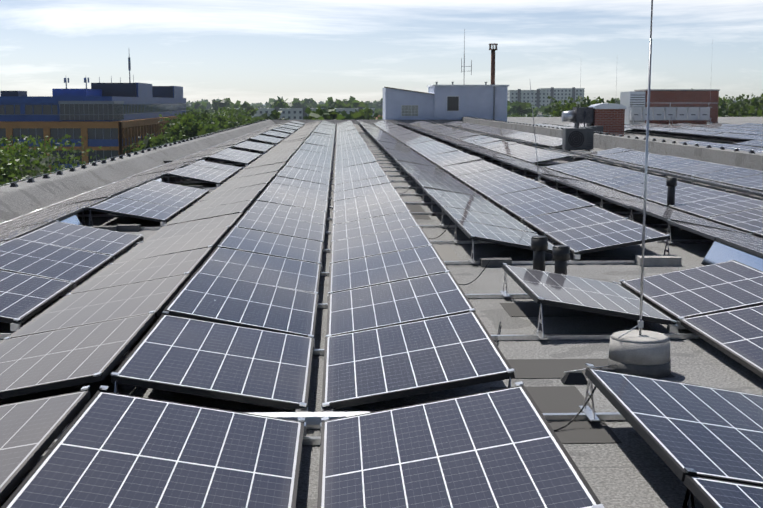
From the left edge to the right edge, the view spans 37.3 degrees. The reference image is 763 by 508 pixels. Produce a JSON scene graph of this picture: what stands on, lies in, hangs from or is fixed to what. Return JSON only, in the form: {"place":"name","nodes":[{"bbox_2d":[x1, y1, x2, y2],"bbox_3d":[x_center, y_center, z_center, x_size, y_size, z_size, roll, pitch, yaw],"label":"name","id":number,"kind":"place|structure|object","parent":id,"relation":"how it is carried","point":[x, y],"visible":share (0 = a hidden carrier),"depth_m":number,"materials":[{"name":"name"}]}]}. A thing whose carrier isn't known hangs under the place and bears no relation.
{"place":"outdoors","nodes":[
{"label":"outdoors","id":0,"kind":"place"},
{"bbox_2d":[234,107,374,120],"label":"buildings","id":1,"kind":"structure","parent":0,"point":[294,113],"depth_m":607.71,"materials":[{"name":"grey concrete"}]},
{"bbox_2d":[0,124,762,507],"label":"roof surface","id":2,"kind":"object","parent":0,"point":[632,470],"depth_m":7.64,"materials":[{"name":"grey concrete"}]},
{"bbox_2d":[0,126,762,507],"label":"panel mounting","id":3,"kind":"object","parent":2,"relation":"on","point":[718,252],"visible":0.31,"depth_m":11.29,"materials":[{"name":"metal"}]},
{"bbox_2d":[0,120,762,507],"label":"solar panels","id":4,"kind":"object","parent":3,"relation":"on","point":[238,320],"visible":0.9,"depth_m":7.40,"materials":[{"name":"blue glass"}]},
{"bbox_2d":[383,29,508,121],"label":"penthouse","id":5,"kind":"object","parent":2,"relation":"on","point":[451,102],"visible":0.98,"depth_m":84.36,"materials":[{"name":"white paint"}]},
{"bbox_2d":[407,205,674,443],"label":"roof repair patches","id":6,"kind":"object","parent":2,"relation":"on","point":[558,399],"visible":0.42,"depth_m":6.82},
{"bbox_2d":[0,93,762,185],"bbox_3d":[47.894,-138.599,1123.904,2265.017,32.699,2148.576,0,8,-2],"label":"trees","id":7,"kind":"object","parent":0,"point":[360,114],"visible":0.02,"depth_m":201.08,"materials":[{"name":"green plant"}]},
{"bbox_2d":[186,96,740,119],"bbox_3d":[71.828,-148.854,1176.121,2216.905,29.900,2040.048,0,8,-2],"label":"tree foliage","id":8,"kind":"object","parent":7,"relation":"on","point":[319,113],"visible":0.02,"depth_m":655.82,"materials":[{"name":"green plant"}]},
{"bbox_2d":[0,0,762,103],"label":"sky","id":9,"kind":"structure","parent":0,"point":[250,51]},
{"bbox_2d":[199,88,762,124],"bbox_3d":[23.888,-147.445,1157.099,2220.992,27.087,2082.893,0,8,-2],"label":"trees","id":10,"kind":"object","parent":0,"point":[737,109],"visible":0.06,"depth_m":198.13,"materials":[{"name":"green plant"}]},
{"bbox_2d":[507,89,547,109],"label":"tall block","id":11,"kind":"structure","parent":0,"point":[539,97],"depth_m":889.91,"materials":[{"name":"grey concrete"}]},
{"bbox_2d":[552,245,569,274],"bbox_3d":[1.595,0.115,10.054,0.210,0.380,0.210,0,8,-2],"label":"vent pipe","id":12,"kind":"object","parent":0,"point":[561,255],"visible":0.73,"depth_m":9.99,"materials":[{"name":"black plastic"}]},
{"bbox_2d":[538,87,584,105],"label":"tall block","id":13,"kind":"structure","parent":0,"point":[561,94],"depth_m":940.54,"materials":[{"name":"grey concrete"}]},
{"bbox_2d":[507,117,762,143],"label":"roof surface","id":14,"kind":"object","parent":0,"point":[642,134],"depth_m":87.22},
{"bbox_2d":[620,89,719,124],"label":"brick building","id":15,"kind":"structure","parent":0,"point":[681,98],"depth_m":81.58,"materials":[{"name":"brick"}]},
{"bbox_2d":[628,102,711,124],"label":"inverter rack","id":16,"kind":"object","parent":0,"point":[681,113],"visible":0.77,"depth_m":78.36,"materials":[{"name":"white metal"}]},
{"bbox_2d":[666,177,676,205],"bbox_3d":[4.291,-0.867,16.740,0.210,0.535,0.210,0,8,-2],"label":"vent pipe","id":17,"kind":"object","parent":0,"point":[671,183],"visible":0.71,"depth_m":16.69,"materials":[{"name":"black plastic"}]},
{"label":"ground","id":18,"kind":"structure","parent":0,"visible":0},
{"bbox_2d":[0,55,188,173],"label":"office building","id":19,"kind":"structure","parent":18,"relation":"on","point":[117,118],"depth_m":165.40,"materials":[{"name":"brick"}]},
{"bbox_2d":[0,107,254,186],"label":"tree foliage","id":20,"kind":"object","parent":18,"relation":"on","point":[25,157],"visible":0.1,"depth_m":80.86,"materials":[{"name":"green plant"}]},
{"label":"building walls","id":21,"kind":"object","parent":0,"visible":0},
{"bbox_2d":[0,117,762,222],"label":"roof parapet","id":22,"kind":"structure","parent":21,"relation":"on","point":[23,198],"depth_m":27.18,"materials":[{"name":"grey concrete"}]},
{"bbox_2d":[0,125,271,223],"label":"roof conduit","id":23,"kind":"object","parent":22,"relation":"on","point":[166,161],"visible":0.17,"depth_m":22.33,"materials":[{"name":"grey metal"}]},
{"bbox_2d":[0,116,757,384],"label":"lightning wire","id":24,"kind":"object","parent":22,"relation":"on","point":[574,377],"visible":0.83,"depth_m":22.94,"materials":[{"name":"silver metal"}]},
{"bbox_2d":[530,84,545,184],"bbox_3d":[2.785,-2.093,20.151,0.328,2.050,0.248,0,8,-2],"label":"lightning rod","id":25,"kind":"object","parent":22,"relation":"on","point":[543,182],"visible":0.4,"depth_m":20.17,"materials":[{"name":"metal"}]},
{"bbox_2d":[531,236,547,270],"bbox_3d":[1.436,0.055,10.292,0.210,0.435,0.210,0,8,-2],"label":"vent pipe","id":26,"kind":"object","parent":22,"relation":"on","point":[539,246],"visible":0.75,"depth_m":10.24,"materials":[{"name":"black plastic"}]},
{"bbox_2d":[562,128,593,150],"bbox_3d":[6.543,-3.805,37.635,0.950,0.760,0.480,-1,8,-5],"label":"ac unit","id":27,"kind":"object","parent":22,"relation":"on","point":[577,138],"visible":0.98,"depth_m":37.43,"materials":[{"name":"grey paint"}]},
{"bbox_2d":[586,126,597,132],"bbox_3d":[8.572,-4.853,46.053,0.400,0.680,0.800,0,8,-2],"label":"ac unit","id":28,"kind":"object","parent":22,"relation":"on","point":[595,128],"visible":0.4,"depth_m":45.63,"materials":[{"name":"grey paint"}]},
{"bbox_2d":[561,103,626,135],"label":"exhaust fan block","id":29,"kind":"structure","parent":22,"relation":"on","point":[609,118],"depth_m":49.48,"materials":[{"name":"brick"}]},
{"bbox_2d":[595,126,602,133],"bbox_3d":[8.984,-4.989,47.061,0.400,0.680,0.800,0,8,-2],"label":"ac unit","id":30,"kind":"object","parent":22,"relation":"on","point":[600,128],"visible":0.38,"depth_m":46.64,"materials":[{"name":"grey paint"}]},
{"bbox_2d":[608,0,670,378],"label":"lightning rod","id":31,"kind":"object","parent":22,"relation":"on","point":[642,353],"visible":0.94,"depth_m":6.79,"materials":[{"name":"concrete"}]},
{"bbox_3d":[21.321,-1.699,24.949,22.860,0.085,30.450,0,8,-2],"label":"panel mounting","id":32,"kind":"object","parent":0,"visible":0},
{"bbox_2d":[532,123,762,152],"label":"solar panels","id":33,"kind":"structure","parent":32,"relation":"on","point":[750,135],"depth_m":55.43,"materials":[{"name":"blue glass"}]}
]}

